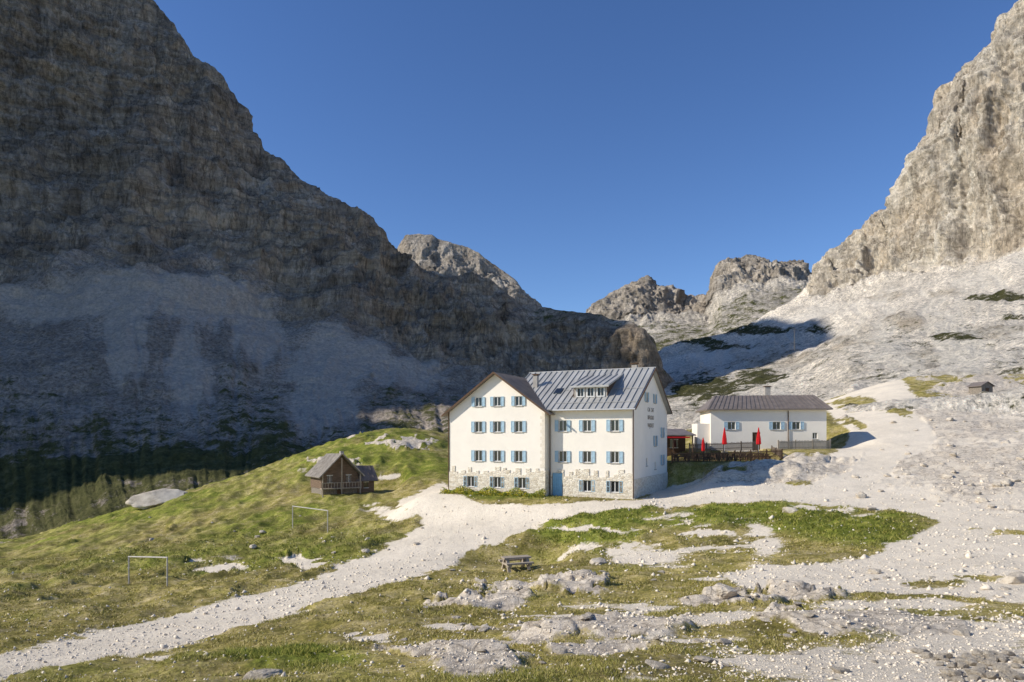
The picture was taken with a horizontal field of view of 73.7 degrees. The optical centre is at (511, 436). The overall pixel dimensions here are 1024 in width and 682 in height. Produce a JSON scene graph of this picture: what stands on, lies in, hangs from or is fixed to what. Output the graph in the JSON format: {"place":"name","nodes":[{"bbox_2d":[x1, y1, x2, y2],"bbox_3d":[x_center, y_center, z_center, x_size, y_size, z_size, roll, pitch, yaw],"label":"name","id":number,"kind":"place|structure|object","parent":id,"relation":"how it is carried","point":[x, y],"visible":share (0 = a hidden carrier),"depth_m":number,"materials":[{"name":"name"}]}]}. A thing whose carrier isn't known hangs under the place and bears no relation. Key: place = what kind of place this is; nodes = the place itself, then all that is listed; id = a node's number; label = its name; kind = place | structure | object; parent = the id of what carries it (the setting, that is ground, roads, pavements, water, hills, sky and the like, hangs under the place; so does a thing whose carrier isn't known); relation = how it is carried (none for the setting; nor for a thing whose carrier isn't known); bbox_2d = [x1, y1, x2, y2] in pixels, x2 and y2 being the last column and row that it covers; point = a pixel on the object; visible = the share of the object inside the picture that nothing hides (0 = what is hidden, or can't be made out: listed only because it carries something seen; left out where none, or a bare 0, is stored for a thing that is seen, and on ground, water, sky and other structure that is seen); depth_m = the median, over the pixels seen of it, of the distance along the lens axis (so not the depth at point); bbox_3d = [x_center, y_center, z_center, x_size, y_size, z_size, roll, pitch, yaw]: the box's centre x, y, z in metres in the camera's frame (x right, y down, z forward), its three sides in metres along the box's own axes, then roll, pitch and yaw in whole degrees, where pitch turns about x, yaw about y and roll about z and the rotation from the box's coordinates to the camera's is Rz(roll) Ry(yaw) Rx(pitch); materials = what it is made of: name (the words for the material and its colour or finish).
{"place":"outdoors","nodes":[
{"label":"outdoors","id":0,"kind":"place"},
{"bbox_2d":[0,0,675,538],"bbox_3d":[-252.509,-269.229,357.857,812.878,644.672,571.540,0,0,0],"label":"mountain","id":1,"kind":"structure","parent":0,"point":[200,286],"depth_m":318.58,"materials":[{"name":"stone"}]},
{"bbox_2d":[397,234,541,310],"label":"mountain","id":2,"kind":"structure","parent":0,"point":[429,252],"depth_m":1261.40,"materials":[{"name":"stone"}]},
{"bbox_2d":[0,373,1023,681],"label":"ground","id":3,"kind":"structure","parent":0,"point":[406,463],"depth_m":39.55,"materials":[{"name":"plant"}]},
{"bbox_2d":[128,556,167,586],"bbox_3d":[-26.025,9.879,48.750,4.889,3.037,0.099,0,0,32],"label":"goal frame","id":4,"kind":"object","parent":3,"relation":"on","point":[148,557],"visible":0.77,"depth_m":48.70,"materials":[{"name":"paint"}]},
{"bbox_2d":[125,488,187,509],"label":"boulder","id":5,"kind":"object","parent":3,"relation":"on","point":[149,499],"visible":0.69,"depth_m":102.44,"materials":[{"name":"stone"}]},
{"bbox_2d":[242,669,282,679],"bbox_3d":[-4.892,4.710,13.451,0.794,0.283,0.481,0,0,-5],"label":"boulder","id":6,"kind":"object","parent":3,"relation":"on","point":[258,674],"visible":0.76,"depth_m":13.31,"materials":[{"name":"stone"}]},
{"bbox_2d":[292,506,327,532],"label":"goal frame","id":7,"kind":"object","parent":3,"relation":"on","point":[310,508],"visible":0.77,"depth_m":68.37,"materials":[{"name":"paint"}]},
{"bbox_2d":[305,451,378,497],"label":"log cabin","id":8,"kind":"object","parent":3,"relation":"on","point":[340,472],"visible":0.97,"depth_m":86.16,"materials":[{"name":"brown wood"}]},
{"bbox_2d":[327,475,332,482],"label":"window","id":9,"kind":"structure","parent":8,"relation":"in","point":[329,477],"depth_m":84.95,"materials":[{"name":"grey glass"}]},
{"bbox_2d":[346,474,351,481],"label":"window","id":10,"kind":"structure","parent":8,"relation":"in","point":[348,477],"depth_m":86.31,"materials":[{"name":"grey glass"}]},
{"bbox_2d":[478,627,489,631],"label":"boulder","id":11,"kind":"object","parent":3,"relation":"on","point":[484,629],"visible":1,"depth_m":21.24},
{"bbox_2d":[439,485,545,497],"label":"flower bed","id":12,"kind":"object","parent":3,"relation":"on","point":[459,490],"visible":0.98,"depth_m":67.92,"materials":[{"name":"green plant"}]},
{"bbox_2d":[493,664,504,669],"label":"boulder","id":13,"kind":"object","parent":3,"relation":"on","point":[496,666],"visible":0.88,"depth_m":12.67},
{"bbox_2d":[0,455,1023,681],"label":"gravel","id":14,"kind":"structure","parent":3,"relation":"on","point":[864,556],"depth_m":24.67,"materials":[{"name":"gravel"}]},
{"bbox_2d":[498,555,533,572],"bbox_3d":[0.273,8.540,45.469,1.900,1.110,1.720,0,0,-20],"label":"picnic table","id":15,"kind":"object","parent":3,"relation":"on","point":[505,560],"visible":0.88,"depth_m":45.20,"materials":[{"name":"grey wood"}]},
{"bbox_2d":[441,363,672,498],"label":"mountain refuge","id":16,"kind":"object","parent":3,"relation":"on","point":[598,433],"visible":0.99,"depth_m":67.83,"materials":[{"name":"paint"}]},
{"bbox_2d":[463,476,476,487],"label":"window","id":17,"kind":"structure","parent":16,"relation":"in","point":[470,481],"depth_m":70.24,"materials":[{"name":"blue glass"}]},
{"bbox_2d":[471,450,484,461],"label":"window","id":18,"kind":"structure","parent":16,"relation":"in","point":[479,454],"depth_m":69.86,"materials":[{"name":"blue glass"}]},
{"bbox_2d":[471,421,484,432],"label":"window","id":19,"kind":"structure","parent":16,"relation":"in","point":[479,425],"depth_m":69.87,"materials":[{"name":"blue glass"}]},
{"bbox_2d":[471,397,484,406],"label":"window","id":20,"kind":"structure","parent":16,"relation":"in","point":[475,401],"depth_m":69.86,"materials":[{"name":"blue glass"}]},
{"bbox_2d":[490,450,503,461],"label":"window","id":21,"kind":"structure","parent":16,"relation":"in","point":[498,454],"depth_m":68.95,"materials":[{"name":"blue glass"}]},
{"bbox_2d":[490,421,503,432],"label":"window","id":22,"kind":"structure","parent":16,"relation":"in","point":[498,425],"depth_m":68.94,"materials":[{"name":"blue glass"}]},
{"bbox_2d":[490,396,503,406],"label":"window","id":23,"kind":"structure","parent":16,"relation":"in","point":[498,401],"depth_m":68.91,"materials":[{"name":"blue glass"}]},
{"bbox_2d":[490,477,503,488],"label":"window","id":24,"kind":"structure","parent":16,"relation":"in","point":[498,482],"depth_m":68.95,"materials":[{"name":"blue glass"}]},
{"bbox_2d":[511,396,524,405],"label":"window","id":25,"kind":"structure","parent":16,"relation":"in","point":[515,400],"depth_m":67.98,"materials":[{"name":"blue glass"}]},
{"bbox_2d":[511,451,525,462],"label":"window","id":26,"kind":"structure","parent":16,"relation":"in","point":[520,456],"depth_m":67.96,"materials":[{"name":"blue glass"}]},
{"bbox_2d":[511,421,525,432],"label":"window","id":27,"kind":"structure","parent":16,"relation":"in","point":[520,426],"depth_m":67.96,"materials":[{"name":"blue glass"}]},
{"bbox_2d":[514,477,528,488],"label":"window","id":28,"kind":"structure","parent":16,"relation":"in","point":[520,482],"depth_m":67.80,"materials":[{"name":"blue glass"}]},
{"bbox_2d":[553,473,561,495],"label":"door","id":29,"kind":"structure","parent":16,"relation":"in","point":[557,477],"depth_m":67.12,"materials":[{"name":"blue paint"}]},
{"bbox_2d":[555,451,569,462],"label":"window","id":30,"kind":"structure","parent":16,"relation":"in","point":[564,456],"depth_m":67.01,"materials":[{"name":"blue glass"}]},
{"bbox_2d":[555,420,569,431],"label":"window","id":31,"kind":"structure","parent":16,"relation":"in","point":[564,425],"depth_m":67.01,"materials":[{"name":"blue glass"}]},
{"bbox_2d":[579,451,594,462],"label":"window","id":32,"kind":"structure","parent":16,"relation":"in","point":[584,456],"depth_m":65.97,"materials":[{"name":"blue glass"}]},
{"bbox_2d":[579,420,594,431],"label":"window","id":33,"kind":"structure","parent":16,"relation":"in","point":[584,425],"depth_m":65.97,"materials":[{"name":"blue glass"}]},
{"bbox_2d":[579,480,594,491],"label":"window","id":34,"kind":"structure","parent":16,"relation":"in","point":[587,484],"depth_m":65.97,"materials":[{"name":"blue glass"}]},
{"bbox_2d":[606,451,622,463],"bbox_3d":[9.758,1.985,64.754,1.610,1.170,0.260,0,0,25],"label":"window","id":35,"kind":"structure","parent":16,"relation":"in","point":[616,456],"depth_m":64.83,"materials":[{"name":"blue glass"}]},
{"bbox_2d":[606,420,622,431],"bbox_3d":[9.758,-1.015,64.754,1.610,1.170,0.260,0,0,25],"label":"window","id":36,"kind":"structure","parent":16,"relation":"in","point":[616,425],"depth_m":64.83,"materials":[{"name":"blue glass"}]},
{"bbox_2d":[606,481,622,492],"bbox_3d":[9.758,4.785,64.754,1.610,1.170,0.260,0,0,25],"label":"window","id":37,"kind":"structure","parent":16,"relation":"in","point":[615,485],"depth_m":64.83,"materials":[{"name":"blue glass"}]},
{"bbox_2d":[661,427,664,437],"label":"window","id":38,"kind":"structure","parent":16,"relation":"in","point":[662,429],"depth_m":75.82,"materials":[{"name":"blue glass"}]},
{"bbox_2d":[661,455,664,464],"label":"window","id":39,"kind":"structure","parent":16,"relation":"in","point":[662,456],"depth_m":75.82,"materials":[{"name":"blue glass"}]},
{"bbox_2d":[553,647,567,653],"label":"boulder","id":40,"kind":"object","parent":3,"relation":"on","point":[559,650],"visible":0.92,"depth_m":15.81,"materials":[{"name":"stone"}]},
{"bbox_2d":[581,614,592,619],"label":"boulder","id":41,"kind":"object","parent":3,"relation":"on","point":[585,616],"visible":1,"depth_m":19.94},
{"bbox_2d":[589,557,606,564],"bbox_3d":[5.352,7.774,42.201,1.120,0.514,0.909,0,0,-14],"label":"boulder","id":42,"kind":"object","parent":3,"relation":"on","point":[596,561],"visible":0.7,"depth_m":42.01,"materials":[{"name":"stone"}]},
{"bbox_2d":[645,659,670,668],"bbox_3d":[2.923,4.596,13.687,0.524,0.155,0.354,9,11,11],"label":"boulder","id":43,"kind":"object","parent":3,"relation":"on","point":[657,664],"visible":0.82,"depth_m":13.65,"materials":[{"name":"stone"}]},
{"bbox_2d":[667,429,695,457],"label":"wooden annex","id":44,"kind":"object","parent":3,"relation":"on","point":[676,440],"visible":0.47,"depth_m":87.96,"materials":[{"name":"brown wood"}]},
{"bbox_2d":[670,439,677,447],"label":"window","id":45,"kind":"structure","parent":44,"relation":"in","point":[671,440],"depth_m":87.95,"materials":[{"name":"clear glass"}]},
{"bbox_2d":[701,438,704,450],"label":"parasol","id":46,"kind":"object","parent":3,"relation":"on","point":[703,447],"visible":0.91,"depth_m":80.92,"materials":[{"name":"red fabric"}]},
{"bbox_2d":[694,656,717,662],"bbox_3d":[4.111,4.736,14.482,0.504,0.124,0.390,7,-7,19],"label":"boulder","id":47,"kind":"object","parent":3,"relation":"on","point":[705,659],"visible":0.9,"depth_m":14.38,"materials":[{"name":"stone"}]},
{"bbox_2d":[689,441,758,454],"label":"wooden fence","id":48,"kind":"object","parent":3,"relation":"on","point":[732,446],"visible":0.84,"depth_m":85.67,"materials":[{"name":"grey wood"}]},
{"bbox_2d":[718,638,731,643],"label":"boulder","id":49,"kind":"object","parent":3,"relation":"on","point":[723,641],"visible":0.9,"depth_m":16.82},
{"bbox_2d":[671,449,782,463],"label":"wooden fence","id":50,"kind":"object","parent":3,"relation":"on","point":[711,458],"visible":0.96,"depth_m":78.95,"materials":[{"name":"brown wood"}]},
{"bbox_2d":[716,584,737,598],"bbox_3d":[8.296,5.994,26.279,0.755,0.561,0.895,0,0,28],"label":"boulder","id":51,"kind":"object","parent":3,"relation":"on","point":[724,591],"visible":0.96,"depth_m":26.04,"materials":[{"name":"stone"}]},
{"bbox_2d":[692,386,832,451],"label":"house","id":52,"kind":"structure","parent":3,"relation":"on","point":[781,418],"depth_m":87.52,"materials":[{"name":"white"}]},
{"bbox_2d":[724,422,738,429],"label":"window","id":53,"kind":"structure","parent":52,"relation":"in","point":[728,425],"depth_m":87.78,"materials":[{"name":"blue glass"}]},
{"bbox_2d":[752,432,759,450],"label":"door","id":54,"kind":"structure","parent":52,"relation":"in","point":[754,434],"depth_m":87.52,"materials":[{"name":"brown wood"}]},
{"bbox_2d":[769,422,784,429],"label":"window","id":55,"kind":"structure","parent":52,"relation":"in","point":[772,425],"depth_m":87.16,"materials":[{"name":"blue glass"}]},
{"bbox_2d":[789,422,803,429],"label":"window","id":56,"kind":"structure","parent":52,"relation":"in","point":[792,425],"depth_m":86.95,"materials":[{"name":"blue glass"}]},
{"bbox_2d":[771,446,779,455],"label":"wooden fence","id":57,"kind":"object","parent":3,"relation":"on","point":[775,448],"visible":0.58,"depth_m":81.70,"materials":[{"name":"wood"}]},
{"bbox_2d":[782,507,797,512],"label":"boulder","id":58,"kind":"object","parent":3,"relation":"on","point":[788,510],"visible":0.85,"depth_m":52.78,"materials":[{"name":"stone"}]},
{"bbox_2d":[787,650,801,654],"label":"boulder","id":59,"kind":"object","parent":3,"relation":"on","point":[795,652],"visible":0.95,"depth_m":15.42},
{"bbox_2d":[778,439,830,449],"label":"wooden fence","id":60,"kind":"object","parent":3,"relation":"on","point":[812,444],"visible":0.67,"depth_m":83.40,"materials":[{"name":"grey wood"}]},
{"bbox_2d":[803,612,815,616],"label":"boulder","id":61,"kind":"object","parent":3,"relation":"on","point":[807,614],"visible":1,"depth_m":19.04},
{"bbox_2d":[829,666,849,673],"bbox_3d":[6.312,4.507,13.162,0.374,0.125,0.362,5,-4,16],"label":"boulder","id":62,"kind":"object","parent":3,"relation":"on","point":[841,670],"visible":0.83,"depth_m":13.06,"materials":[{"name":"stone"}]},
{"bbox_2d":[866,506,876,510],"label":"boulder","id":63,"kind":"object","parent":3,"relation":"on","point":[870,508],"visible":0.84,"depth_m":51.99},
{"bbox_2d":[910,648,929,653],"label":"boulder","id":64,"kind":"object","parent":3,"relation":"on","point":[918,650],"visible":0.77,"depth_m":15.40,"materials":[{"name":"stone"}]},
{"bbox_2d":[921,652,933,657],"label":"boulder","id":65,"kind":"object","parent":3,"relation":"on","point":[926,654],"visible":0.98,"depth_m":14.80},
{"bbox_2d":[933,654,946,659],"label":"boulder","id":66,"kind":"object","parent":3,"relation":"on","point":[939,656],"visible":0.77,"depth_m":14.45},
{"bbox_2d":[936,661,943,665],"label":"boulder","id":67,"kind":"object","parent":3,"relation":"on","point":[938,663],"visible":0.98,"depth_m":13.77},
{"bbox_2d":[939,669,953,676],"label":"boulder","id":68,"kind":"object","parent":3,"relation":"on","point":[945,671],"visible":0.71,"depth_m":12.56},
{"bbox_2d":[941,652,952,657],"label":"boulder","id":69,"kind":"object","parent":3,"relation":"on","point":[949,655],"visible":0.61,"depth_m":14.64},
{"bbox_2d":[946,662,957,667],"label":"boulder","id":70,"kind":"object","parent":3,"relation":"on","point":[952,665],"visible":0.96,"depth_m":13.53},
{"bbox_2d":[948,670,961,675],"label":"boulder","id":71,"kind":"object","parent":3,"relation":"on","point":[956,672],"visible":0.78,"depth_m":12.43,"materials":[{"name":"stone"}]},
{"bbox_2d":[951,676,965,681],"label":"boulder","id":72,"kind":"object","parent":3,"relation":"on","point":[957,678],"visible":1,"depth_m":11.89,"materials":[{"name":"stone"}]},
{"bbox_2d":[955,656,964,661],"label":"boulder","id":73,"kind":"object","parent":3,"relation":"on","point":[959,658],"visible":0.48,"depth_m":14.12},
{"bbox_2d":[952,628,970,635],"bbox_3d":[11.905,5.250,18.068,0.414,0.283,0.393,0,0,30],"label":"boulder","id":74,"kind":"object","parent":3,"relation":"on","point":[961,632],"visible":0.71,"depth_m":18.01,"materials":[{"name":"stone"}]},
{"bbox_2d":[957,662,969,668],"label":"boulder","id":75,"kind":"object","parent":3,"relation":"on","point":[961,665],"visible":0.89,"depth_m":13.41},
{"bbox_2d":[965,658,977,665],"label":"boulder","id":76,"kind":"object","parent":3,"relation":"on","point":[970,662],"visible":0.67,"depth_m":13.74,"materials":[{"name":"stone"}]},
{"bbox_2d":[967,674,980,680],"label":"boulder","id":77,"kind":"object","parent":3,"relation":"on","point":[974,677],"visible":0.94,"depth_m":11.98,"materials":[{"name":"stone"}]},
{"bbox_2d":[971,649,982,654],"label":"boulder","id":78,"kind":"object","parent":3,"relation":"on","point":[975,651],"visible":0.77,"depth_m":14.94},
{"bbox_2d":[970,668,986,677],"bbox_3d":[8.493,4.323,12.405,0.252,0.178,0.224,0,0,5],"label":"boulder","id":79,"kind":"object","parent":3,"relation":"on","point":[981,672],"visible":0.74,"depth_m":12.37,"materials":[{"name":"stone"}]},
{"bbox_2d":[967,381,994,394],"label":"stone hut","id":80,"kind":"object","parent":3,"relation":"on","point":[978,387],"visible":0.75,"depth_m":114.59,"materials":[{"name":"grey stone"}]},
{"bbox_2d":[976,663,987,669],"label":"boulder","id":81,"kind":"object","parent":3,"relation":"on","point":[982,665],"visible":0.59,"depth_m":13.22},
{"bbox_2d":[983,650,994,655],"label":"boulder","id":82,"kind":"object","parent":3,"relation":"on","point":[988,652],"visible":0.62,"depth_m":14.68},
{"bbox_2d":[982,659,997,665],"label":"boulder","id":83,"kind":"object","parent":3,"relation":"on","point":[989,662],"visible":0.77,"depth_m":13.76,"materials":[{"name":"stone"}]},
{"bbox_2d":[986,672,998,678],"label":"boulder","id":84,"kind":"object","parent":3,"relation":"on","point":[991,675],"visible":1,"depth_m":12.16,"materials":[{"name":"stone"}]},
{"bbox_2d":[988,656,997,661],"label":"boulder","id":85,"kind":"object","parent":3,"relation":"on","point":[995,658],"visible":0.63,"depth_m":14.09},
{"bbox_2d":[992,663,1002,670],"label":"boulder","id":86,"kind":"object","parent":3,"relation":"on","point":[994,665],"visible":0.44,"depth_m":13.12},
{"bbox_2d":[996,655,1007,661],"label":"boulder","id":87,"kind":"object","parent":3,"relation":"on","point":[1000,658],"visible":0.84,"depth_m":14.09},
{"bbox_2d":[996,665,1009,669],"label":"boulder","id":88,"kind":"object","parent":3,"relation":"on","point":[1003,666],"visible":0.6,"depth_m":12.94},
{"bbox_2d":[998,673,1007,678],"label":"boulder","id":89,"kind":"object","parent":3,"relation":"on","point":[1002,675],"visible":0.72,"depth_m":12.14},
{"bbox_2d":[998,668,1010,673],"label":"boulder","id":90,"kind":"object","parent":3,"relation":"on","point":[1003,670],"visible":0.63,"depth_m":12.77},
{"bbox_2d":[1002,649,1015,655],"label":"boulder","id":91,"kind":"object","parent":3,"relation":"on","point":[1008,653],"visible":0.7,"depth_m":14.77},
{"bbox_2d":[1005,677,1013,681],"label":"boulder","id":92,"kind":"object","parent":3,"relation":"on","point":[1009,679],"visible":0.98,"depth_m":11.89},
{"bbox_2d":[1011,663,1021,667],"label":"boulder","id":93,"kind":"object","parent":3,"relation":"on","point":[1015,665],"visible":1,"depth_m":13.44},
{"bbox_2d":[1011,672,1023,679],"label":"boulder","id":94,"kind":"object","parent":3,"relation":"on","point":[1018,676],"visible":0.74,"depth_m":12.23,"materials":[{"name":"stone"}]},
{"bbox_2d":[1012,656,1023,663],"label":"boulder","id":95,"kind":"object","parent":3,"relation":"on","point":[1017,659],"visible":0.98,"depth_m":13.85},
{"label":"terrace table","id":96,"kind":"object","parent":3,"relation":"on","visible":0},
{"bbox_2d":[721,427,727,451],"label":"parasol","id":97,"kind":"object","parent":96,"relation":"on","point":[724,439],"visible":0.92,"depth_m":81.90,"materials":[{"name":"red fabric"}]},
{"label":"terrace table","id":98,"kind":"object","parent":3,"relation":"on","visible":0},
{"bbox_2d":[756,427,760,450],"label":"parasol","id":99,"kind":"object","parent":98,"relation":"on","point":[758,440],"visible":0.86,"depth_m":81.89,"materials":[{"name":"red fabric"}]},
{"bbox_2d":[0,379,1023,680],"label":"path","id":100,"kind":"structure","parent":0,"point":[872,433],"depth_m":57.20,"materials":[{"name":"gravel"}]},
{"bbox_2d":[855,494,866,497],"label":"boulder","id":101,"kind":"object","parent":100,"relation":"on","point":[861,495],"visible":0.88,"depth_m":56.83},
{"bbox_2d":[868,568,880,573],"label":"boulder","id":102,"kind":"object","parent":100,"relation":"on","point":[874,571],"visible":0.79,"depth_m":31.31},
{"bbox_2d":[942,473,952,478],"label":"boulder","id":103,"kind":"object","parent":100,"relation":"on","point":[946,475],"visible":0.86,"depth_m":62.82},
{"bbox_2d":[976,497,989,501],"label":"boulder","id":104,"kind":"object","parent":100,"relation":"on","point":[981,499],"visible":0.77,"depth_m":50.73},
{"bbox_2d":[992,482,1001,486],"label":"boulder","id":105,"kind":"object","parent":100,"relation":"on","point":[995,484],"visible":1,"depth_m":55.60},
{"bbox_2d":[1000,479,1011,484],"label":"boulder","id":106,"kind":"object","parent":100,"relation":"on","point":[1006,482],"visible":1,"depth_m":55.55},
{"bbox_2d":[999,571,1023,583],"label":"boulder","id":107,"kind":"object","parent":100,"relation":"on","point":[1017,577],"visible":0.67,"depth_m":26.48,"materials":[{"name":"stone"}]},
{"bbox_2d":[1008,477,1019,481],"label":"boulder","id":108,"kind":"object","parent":100,"relation":"on","point":[1014,479],"visible":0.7,"depth_m":55.90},
{"bbox_2d":[154,0,1017,312],"label":"sky","id":109,"kind":"structure","parent":0,"point":[586,150],"materials":[{"name":"blue"}]},
{"bbox_2d":[586,254,811,350],"bbox_3d":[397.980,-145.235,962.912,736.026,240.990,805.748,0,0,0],"label":"mountain","id":110,"kind":"structure","parent":0,"point":[746,289],"depth_m":941.92,"materials":[{"name":"stone"}]},
{"bbox_2d":[658,0,1023,429],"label":"mountain","id":111,"kind":"structure","parent":0,"point":[922,274],"depth_m":405.29,"materials":[{"name":"stone"}]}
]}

